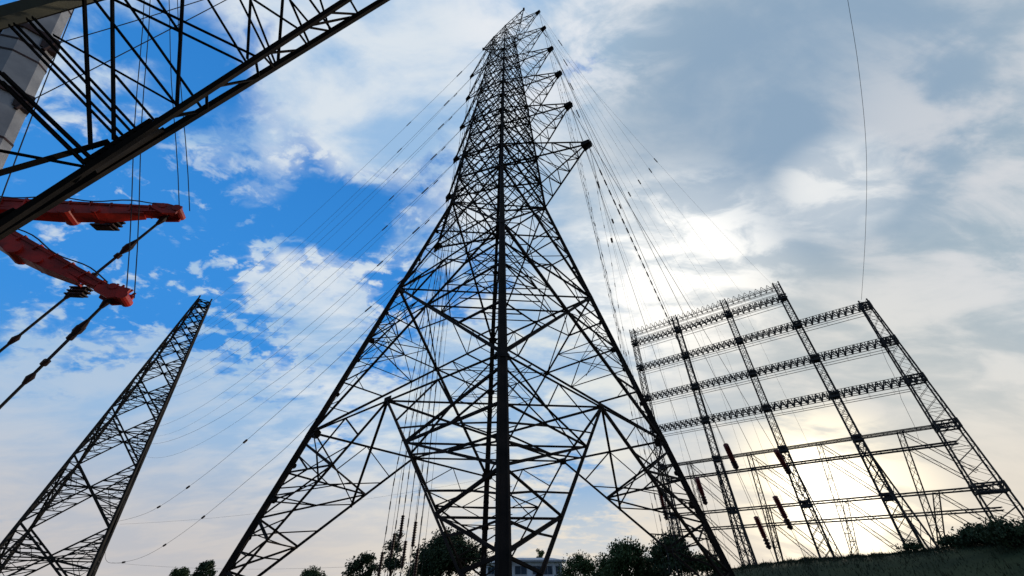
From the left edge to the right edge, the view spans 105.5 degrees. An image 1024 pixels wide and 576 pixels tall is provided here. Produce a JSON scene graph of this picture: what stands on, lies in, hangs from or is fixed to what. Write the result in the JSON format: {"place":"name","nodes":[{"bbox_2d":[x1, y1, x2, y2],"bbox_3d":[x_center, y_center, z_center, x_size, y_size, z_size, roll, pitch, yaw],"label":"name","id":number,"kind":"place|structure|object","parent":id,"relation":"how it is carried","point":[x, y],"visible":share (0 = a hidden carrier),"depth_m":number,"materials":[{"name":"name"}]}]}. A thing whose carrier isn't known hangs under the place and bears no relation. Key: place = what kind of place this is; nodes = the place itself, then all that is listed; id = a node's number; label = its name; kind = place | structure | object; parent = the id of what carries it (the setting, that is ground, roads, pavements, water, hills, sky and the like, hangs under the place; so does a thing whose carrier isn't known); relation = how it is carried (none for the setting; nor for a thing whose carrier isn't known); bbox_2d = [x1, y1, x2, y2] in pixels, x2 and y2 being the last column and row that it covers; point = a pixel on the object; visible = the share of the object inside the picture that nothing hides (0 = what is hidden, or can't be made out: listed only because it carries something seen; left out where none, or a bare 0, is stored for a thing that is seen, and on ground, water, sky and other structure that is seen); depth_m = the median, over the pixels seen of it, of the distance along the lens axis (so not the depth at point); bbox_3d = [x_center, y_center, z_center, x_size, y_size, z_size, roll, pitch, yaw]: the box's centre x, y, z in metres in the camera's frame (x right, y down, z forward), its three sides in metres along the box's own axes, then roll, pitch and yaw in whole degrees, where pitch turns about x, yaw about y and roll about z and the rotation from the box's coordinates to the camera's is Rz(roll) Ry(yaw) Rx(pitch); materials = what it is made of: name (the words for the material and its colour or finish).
{"place":"outdoors","nodes":[
{"label":"outdoors","id":0,"kind":"place"},
{"bbox_2d":[0,0,1023,575],"label":"sky","id":1,"kind":"structure","parent":0,"point":[752,108],"materials":[{"name":"blue"}]},
{"bbox_2d":[704,540,1023,575],"bbox_3d":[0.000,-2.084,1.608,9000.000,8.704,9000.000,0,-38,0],"label":"ground","id":2,"kind":"structure","parent":0,"point":[966,555],"depth_m":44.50,"materials":[{"name":"green plant"}]},
{"bbox_2d":[0,295,212,575],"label":"lattice tower","id":3,"kind":"structure","parent":2,"relation":"on","point":[100,550],"depth_m":83.08,"materials":[{"name":"metal"}]},
{"bbox_2d":[166,209,439,434],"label":"conductor cable","id":4,"kind":"object","parent":3,"relation":"attached to","point":[360,287],"visible":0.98,"depth_m":49.64,"materials":[{"name":"metal"}]},
{"bbox_2d":[171,180,437,396],"bbox_3d":[-45.075,6.470,70.840,95.692,12.027,0.180,-26,-45,29],"label":"conductor cable","id":5,"kind":"object","parent":3,"relation":"attached to","point":[350,265],"visible":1,"depth_m":55.67,"materials":[{"name":"metal"}]},
{"bbox_2d":[134,477,493,523],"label":"cable","id":6,"kind":"object","parent":3,"relation":"attached to","point":[290,509],"visible":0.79,"depth_m":73.65,"materials":[{"name":"metal"}]},
{"bbox_2d":[180,130,460,377],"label":"conductor cable","id":7,"kind":"object","parent":3,"relation":"attached to","point":[326,265],"visible":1,"depth_m":66.68,"materials":[{"name":"metal"}]},
{"bbox_2d":[213,71,461,300],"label":"conductor cable","id":8,"kind":"object","parent":3,"relation":"attached to","point":[362,168],"visible":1,"depth_m":78.20,"materials":[{"name":"metal"}]},
{"bbox_2d":[0,0,225,408],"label":"mobile crane","id":9,"kind":"object","parent":2,"relation":"on","point":[23,66],"visible":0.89,"depth_m":11.09,"materials":[{"name":"grey paint"}]},
{"bbox_2d":[169,566,191,575],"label":"tree","id":10,"kind":"object","parent":2,"relation":"on","point":[181,571],"visible":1,"depth_m":75.71,"materials":[{"name":"green plant"}]},
{"bbox_2d":[0,0,389,239],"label":"lattice mast","id":11,"kind":"object","parent":2,"relation":"on","point":[123,149],"visible":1,"depth_m":8.27,"materials":[{"name":"metal"}]},
{"bbox_2d":[191,560,217,575],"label":"tree","id":12,"kind":"object","parent":2,"relation":"on","point":[206,568],"visible":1,"depth_m":74.64,"materials":[{"name":"green plant"}]},
{"bbox_2d":[300,565,325,575],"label":"tree","id":13,"kind":"object","parent":2,"relation":"on","point":[313,571],"visible":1,"depth_m":88.64,"materials":[{"name":"green plant"}]},
{"bbox_2d":[341,550,382,575],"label":"tree","id":14,"kind":"object","parent":2,"relation":"on","point":[354,567],"visible":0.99,"depth_m":65.64,"materials":[{"name":"green plant"}]},
{"bbox_2d":[382,529,407,575],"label":"tree","id":15,"kind":"object","parent":2,"relation":"on","point":[392,561],"visible":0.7,"depth_m":63.28,"materials":[{"name":"green plant"}]},
{"bbox_2d":[404,563,424,575],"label":"tree","id":16,"kind":"object","parent":2,"relation":"on","point":[410,574],"visible":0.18,"depth_m":72.82,"materials":[{"name":"green plant"}]},
{"bbox_2d":[408,526,493,575],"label":"tree","id":17,"kind":"object","parent":2,"relation":"on","point":[436,560],"visible":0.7,"depth_m":61.60,"materials":[{"name":"green plant"}]},
{"bbox_2d":[486,558,564,575],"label":"house","id":18,"kind":"structure","parent":2,"relation":"on","point":[550,570],"depth_m":87.64,"materials":[{"name":"white paint"}]},
{"bbox_2d":[488,566,494,574],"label":"window","id":19,"kind":"structure","parent":18,"relation":"in","point":[492,573],"depth_m":86.18,"materials":[{"name":"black glass"}]},
{"bbox_2d":[515,566,526,574],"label":"window","id":20,"kind":"structure","parent":18,"relation":"in","point":[519,570],"depth_m":87.39,"materials":[{"name":"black glass"}]},
{"bbox_2d":[544,566,552,574],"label":"window","id":21,"kind":"structure","parent":18,"relation":"in","point":[548,571],"depth_m":87.27,"materials":[{"name":"black glass"}]},
{"bbox_2d":[536,548,544,557],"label":"tree","id":22,"kind":"object","parent":2,"relation":"on","point":[541,553],"visible":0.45,"depth_m":103.01,"materials":[{"name":"green plant"}]},
{"bbox_2d":[554,549,599,575],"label":"tree","id":23,"kind":"object","parent":2,"relation":"on","point":[581,564],"visible":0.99,"depth_m":79.22,"materials":[{"name":"green plant"}]},
{"bbox_2d":[591,564,606,575],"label":"tree","id":24,"kind":"object","parent":2,"relation":"on","point":[596,574],"visible":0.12,"depth_m":75.56,"materials":[{"name":"green plant"}]},
{"bbox_2d":[593,535,658,575],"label":"tree","id":25,"kind":"object","parent":2,"relation":"on","point":[623,556],"visible":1,"depth_m":62.31,"materials":[{"name":"green plant"}]},
{"bbox_2d":[635,554,672,575],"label":"tree","id":26,"kind":"object","parent":2,"relation":"on","point":[657,573],"visible":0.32,"depth_m":64.46,"materials":[{"name":"green plant"}]},
{"bbox_2d":[645,529,705,575],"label":"tree","id":27,"kind":"object","parent":2,"relation":"on","point":[656,554],"visible":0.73,"depth_m":57.94,"materials":[{"name":"green plant"}]},
{"bbox_2d":[692,550,721,574],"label":"tree","id":28,"kind":"object","parent":2,"relation":"on","point":[709,567],"visible":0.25,"depth_m":61.71,"materials":[{"name":"green plant"}]},
{"bbox_2d":[629,281,1023,575],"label":"gantry frame","id":29,"kind":"object","parent":2,"relation":"on","point":[859,437],"visible":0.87,"depth_m":68.69,"materials":[{"name":"metal"}]},
{"bbox_2d":[548,36,712,319],"bbox_3d":[25.708,-11.192,68.247,0.014,17.114,68.838,-26,-44,29],"label":"conductor cable","id":30,"kind":"object","parent":29,"relation":"attached to","point":[624,172],"visible":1,"depth_m":59.52,"materials":[{"name":"metal"}]},
{"bbox_2d":[543,20,741,323],"bbox_3d":[27.351,-14.780,69.532,0.014,24.364,69.172,-29,-46,32],"label":"conductor cable","id":31,"kind":"object","parent":29,"relation":"attached to","point":[638,171],"visible":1,"depth_m":63.84,"materials":[{"name":"metal"}]},
{"bbox_2d":[534,22,753,265],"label":"conductor cable","id":32,"kind":"object","parent":29,"relation":"attached to","point":[640,143],"visible":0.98,"depth_m":70.40,"materials":[{"name":"metal"}]},
{"bbox_2d":[653,328,709,573],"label":"hanging rope","id":33,"kind":"object","parent":29,"relation":"hanging from","point":[678,437],"visible":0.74,"depth_m":76.53,"materials":[{"name":"metal"}]},
{"bbox_2d":[666,323,730,565],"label":"hanging rope","id":34,"kind":"object","parent":29,"relation":"hanging from","point":[700,451],"visible":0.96,"depth_m":71.56,"materials":[{"name":"metal"}]},
{"bbox_2d":[681,323,754,565],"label":"hanging rope","id":35,"kind":"object","parent":29,"relation":"hanging from","point":[723,462],"visible":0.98,"depth_m":68.05,"materials":[{"name":"metal"}]},
{"bbox_2d":[697,323,777,558],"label":"hanging rope","id":36,"kind":"object","parent":29,"relation":"hanging from","point":[740,449],"visible":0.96,"depth_m":67.18,"materials":[{"name":"metal"}]},
{"bbox_2d":[710,313,805,561],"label":"hanging rope","id":37,"kind":"object","parent":29,"relation":"hanging from","point":[759,441],"visible":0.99,"depth_m":66.84,"materials":[{"name":"metal"}]},
{"bbox_2d":[726,310,833,560],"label":"hanging rope","id":38,"kind":"object","parent":29,"relation":"hanging from","point":[782,441],"visible":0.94,"depth_m":66.12,"materials":[{"name":"metal"}]},
{"bbox_2d":[741,303,861,555],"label":"hanging rope","id":39,"kind":"object","parent":29,"relation":"hanging from","point":[807,442],"visible":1,"depth_m":62.62,"materials":[{"name":"metal"}]},
{"bbox_2d":[848,3,866,299],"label":"cable","id":40,"kind":"object","parent":29,"relation":"attached to","point":[866,152],"visible":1,"depth_m":60.24,"materials":[{"name":"metal"}]},
{"bbox_2d":[864,306,918,438],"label":"hanging rope","id":41,"kind":"object","parent":29,"relation":"hanging from","point":[894,377],"visible":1,"depth_m":64.77,"materials":[{"name":"fabric"}]},
{"bbox_2d":[891,537,924,552],"bbox_3d":[53.284,34.560,52.091,2.987,2.043,3.418,0,-38,0],"label":"shrub","id":42,"kind":"object","parent":2,"relation":"on","point":[914,546],"visible":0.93,"depth_m":51.70,"materials":[{"name":"green plant"}]},
{"bbox_2d":[934,532,965,548],"bbox_3d":[55.197,31.804,48.837,3.187,2.128,3.370,13,-40,-16],"label":"shrub","id":43,"kind":"object","parent":2,"relation":"on","point":[945,540],"visible":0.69,"depth_m":48.63,"materials":[{"name":"green plant"}]},
{"bbox_2d":[951,522,1005,548],"bbox_3d":[55.563,29.490,46.297,4.962,2.800,5.320,-26,-44,29],"label":"shrub","id":44,"kind":"object","parent":2,"relation":"on","point":[965,536],"visible":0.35,"depth_m":46.67,"materials":[{"name":"green plant"}]},
{"bbox_2d":[965,515,1023,549],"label":"shrub","id":45,"kind":"object","parent":2,"relation":"on","point":[991,531],"visible":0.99,"depth_m":42.29,"materials":[{"name":"green plant"}]},
{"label":"dirt pad","id":46,"kind":"structure","parent":0,"visible":0},
{"bbox_2d":[218,8,734,575],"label":"lattice tower","id":47,"kind":"structure","parent":46,"relation":"on","point":[502,462],"depth_m":25.17,"materials":[{"name":"metal"}]},
{"bbox_2d":[105,254,422,562],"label":"cable","id":48,"kind":"object","parent":47,"relation":"attached to","point":[281,451],"visible":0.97,"depth_m":53.45,"materials":[{"name":"metal"}]},
{"bbox_2d":[121,252,432,520],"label":"cable","id":49,"kind":"object","parent":47,"relation":"attached to","point":[245,441],"visible":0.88,"depth_m":59.57,"materials":[{"name":"metal"}]},
{"bbox_2d":[146,255,431,457],"bbox_3d":[-44.635,18.132,62.121,93.328,10.646,0.180,-26,-45,30],"label":"conductor cable","id":50,"kind":"object","parent":47,"relation":"attached to","point":[309,366],"visible":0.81,"depth_m":49.43,"materials":[{"name":"metal"}]},
{"bbox_2d":[156,254,431,443],"bbox_3d":[-44.635,16.794,63.152,93.329,7.482,0.240,-26,-45,30],"label":"conductor cable","id":51,"kind":"object","parent":47,"relation":"attached to","point":[312,353],"visible":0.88,"depth_m":49.30,"materials":[{"name":"metal"}]},
{"bbox_2d":[161,202,445,425],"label":"conductor cable","id":52,"kind":"object","parent":47,"relation":"attached to","point":[414,231],"visible":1,"depth_m":52.34,"materials":[{"name":"metal"}]},
{"bbox_2d":[189,154,436,366],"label":"conductor cable","id":53,"kind":"object","parent":47,"relation":"attached to","point":[347,239],"visible":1,"depth_m":63.23,"materials":[{"name":"metal"}]},
{"bbox_2d":[174,163,453,387],"bbox_3d":[-45.075,5.129,71.874,95.693,8.853,0.240,-26,-45,29],"label":"conductor cable","id":54,"kind":"object","parent":47,"relation":"attached to","point":[347,261],"visible":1,"depth_m":57.49,"materials":[{"name":"metal"}]},
{"bbox_2d":[202,123,443,333],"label":"conductor cable","id":55,"kind":"object","parent":47,"relation":"attached to","point":[353,210],"visible":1,"depth_m":67.64,"materials":[{"name":"metal"}]},
{"bbox_2d":[198,87,462,331],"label":"conductor cable","id":56,"kind":"object","parent":47,"relation":"attached to","point":[327,225],"visible":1,"depth_m":75.94,"materials":[{"name":"metal"}]},
{"bbox_2d":[202,79,469,324],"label":"conductor cable","id":57,"kind":"object","parent":47,"relation":"attached to","point":[363,185],"visible":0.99,"depth_m":70.04,"materials":[{"name":"metal"}]},
{"bbox_2d":[206,101,466,337],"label":"conductor cable","id":58,"kind":"object","parent":47,"relation":"attached to","point":[366,203],"visible":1,"depth_m":65.90,"materials":[{"name":"metal"}]},
{"bbox_2d":[376,252,435,575],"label":"hanging rope","id":59,"kind":"object","parent":47,"relation":"hanging from","point":[380,565],"visible":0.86,"depth_m":28.07,"materials":[{"name":"metal"}]},
{"bbox_2d":[384,271,436,575],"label":"hanging rope","id":60,"kind":"object","parent":47,"relation":"hanging from","point":[405,451],"visible":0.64,"depth_m":29.03,"materials":[{"name":"metal"}]},
{"bbox_2d":[387,206,446,575],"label":"hanging rope","id":61,"kind":"object","parent":47,"relation":"hanging from","point":[393,541],"visible":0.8,"depth_m":27.47,"materials":[{"name":"metal"}]},
{"bbox_2d":[395,218,448,566],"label":"hanging rope","id":62,"kind":"object","parent":47,"relation":"hanging from","point":[426,358],"visible":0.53,"depth_m":35.52,"materials":[{"name":"metal"}]},
{"bbox_2d":[393,163,454,575],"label":"hanging rope","id":63,"kind":"object","parent":47,"relation":"hanging from","point":[400,532],"visible":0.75,"depth_m":27.25,"materials":[{"name":"fabric"}]},
{"bbox_2d":[400,132,460,575],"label":"hanging rope","id":64,"kind":"object","parent":47,"relation":"hanging from","point":[405,544],"visible":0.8,"depth_m":27.09,"materials":[{"name":"fabric"}]},
{"bbox_2d":[412,181,455,489],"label":"hanging rope","id":65,"kind":"object","parent":47,"relation":"hanging from","point":[433,337],"visible":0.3,"depth_m":33.88,"materials":[{"name":"fabric"}]},
{"bbox_2d":[407,149,461,572],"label":"hanging rope","id":66,"kind":"object","parent":47,"relation":"hanging from","point":[427,412],"visible":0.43,"depth_m":29.30,"materials":[{"name":"fabric"}]},
{"bbox_2d":[408,103,466,575],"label":"hanging rope","id":67,"kind":"object","parent":47,"relation":"hanging from","point":[414,532],"visible":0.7,"depth_m":26.52,"materials":[{"name":"fabric"}]},
{"bbox_2d":[413,80,470,575],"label":"hanging rope","id":68,"kind":"object","parent":47,"relation":"hanging from","point":[416,560],"visible":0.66,"depth_m":26.39,"materials":[{"name":"fabric"}]},
{"bbox_2d":[419,120,467,542],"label":"hanging rope","id":69,"kind":"object","parent":47,"relation":"hanging from","point":[439,361],"visible":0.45,"depth_m":31.90,"materials":[{"name":"fabric"}]},
{"bbox_2d":[421,104,470,574],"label":"hanging rope","id":70,"kind":"object","parent":47,"relation":"hanging from","point":[439,404],"visible":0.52,"depth_m":28.28,"materials":[{"name":"fabric"}]},
{"bbox_2d":[539,13,680,574],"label":"hauling rope","id":71,"kind":"object","parent":47,"relation":"attached to","point":[666,517],"visible":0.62,"depth_m":50.78,"materials":[{"name":"fabric"}]},
{"bbox_2d":[593,164,627,305],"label":"conductor cable","id":72,"kind":"object","parent":47,"relation":"attached to","point":[607,222],"visible":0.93,"depth_m":42.14,"materials":[{"name":"metal"}]},
{"bbox_2d":[573,114,652,322],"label":"conductor cable","id":73,"kind":"object","parent":47,"relation":"attached to","point":[609,212],"visible":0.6,"depth_m":51.80,"materials":[{"name":"metal"}]},
{"bbox_2d":[553,55,677,573],"bbox_3d":[6.379,-6.875,32.140,0.181,53.151,4.169,-31,-47,34],"label":"hanging rope","id":74,"kind":"object","parent":47,"relation":"hanging from","point":[624,356],"visible":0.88,"depth_m":23.81,"materials":[{"name":"fabric"}]},
{"bbox_2d":[548,42,682,572],"bbox_3d":[6.165,-10.011,34.418,3.967,60.901,0.180,20,-42,-24],"label":"hanging rope","id":75,"kind":"object","parent":47,"relation":"hanging from","point":[628,362],"visible":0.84,"depth_m":23.30,"materials":[{"name":"fabric"}]},
{"bbox_2d":[590,151,641,349],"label":"conductor cable","id":76,"kind":"object","parent":47,"relation":"attached to","point":[611,234],"visible":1,"depth_m":38.98,"materials":[{"name":"metal"}]},
{"bbox_2d":[561,79,671,572],"bbox_3d":[6.537,-3.809,29.975,0.176,45.652,4.640,-21,-42,25],"label":"hanging rope","id":77,"kind":"object","parent":47,"relation":"hanging from","point":[622,356],"visible":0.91,"depth_m":24.23,"materials":[{"name":"fabric"}]},
{"bbox_2d":[562,79,673,316],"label":"conductor cable","id":78,"kind":"object","parent":47,"relation":"attached to","point":[600,163],"visible":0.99,"depth_m":51.07,"materials":[{"name":"metal"}]},
{"bbox_2d":[571,111,665,572],"bbox_3d":[6.671,-0.731,27.824,0.161,38.152,5.309,-14,-40,17],"label":"hanging rope","id":79,"kind":"object","parent":47,"relation":"hanging from","point":[621,355],"visible":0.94,"depth_m":24.66,"materials":[{"name":"fabric"}]},
{"bbox_2d":[559,63,693,306],"bbox_3d":[24.363,-10.677,69.059,0.240,2.548,68.870,-23,-43,27],"label":"conductor cable","id":80,"kind":"object","parent":47,"relation":"attached to","point":[615,168],"visible":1,"depth_m":58.40,"materials":[{"name":"metal"}]},
{"bbox_2d":[589,148,669,572],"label":"hanging rope","id":81,"kind":"object","parent":47,"relation":"hanging from","point":[633,377],"visible":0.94,"depth_m":23.72,"materials":[{"name":"fabric"}]},
{"bbox_2d":[546,31,716,299],"bbox_3d":[26.233,-15.492,71.081,0.240,7.854,68.896,-27,-45,30],"label":"conductor cable","id":82,"kind":"object","parent":47,"relation":"attached to","point":[626,161],"visible":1,"depth_m":62.69,"materials":[{"name":"metal"}]},
{"bbox_2d":[562,81,718,541],"bbox_3d":[17.303,7.934,47.199,0.660,43.238,51.576,-18,-41,22],"label":"hauling rope","id":83,"kind":"object","parent":47,"relation":"attached to","point":[701,491],"visible":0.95,"depth_m":49.60,"materials":[{"name":"fabric"}]},
{"bbox_2d":[540,14,740,291],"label":"conductor cable","id":84,"kind":"object","parent":47,"relation":"attached to","point":[627,138],"visible":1,"depth_m":66.06,"materials":[{"name":"metal"}]},
{"bbox_2d":[545,30,780,573],"bbox_3d":[18.498,0.287,49.371,0.660,58.969,47.505,-24,-44,28],"label":"hauling rope","id":85,"kind":"object","parent":47,"relation":"attached to","point":[762,532],"visible":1,"depth_m":47.20,"materials":[{"name":"fabric"}]},
{"bbox_2d":[552,50,813,574],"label":"hauling rope","id":86,"kind":"object","parent":47,"relation":"attached to","point":[782,511],"visible":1,"depth_m":44.12,"materials":[{"name":"fabric"}]},
{"bbox_2d":[590,149,783,570],"bbox_3d":[21.074,12.827,41.684,0.660,27.229,53.542,-22,-43,26],"label":"hauling rope","id":87,"kind":"object","parent":47,"relation":"attached to","point":[731,456],"visible":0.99,"depth_m":40.34,"materials":[{"name":"fabric"}]},
{"bbox_2d":[571,109,842,562],"bbox_3d":[24.446,9.299,44.138,0.660,34.141,57.168,-28,-46,31],"label":"hauling rope","id":88,"kind":"object","parent":47,"relation":"attached to","point":[786,468],"visible":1,"depth_m":46.53,"materials":[{"name":"fabric"}]}
]}

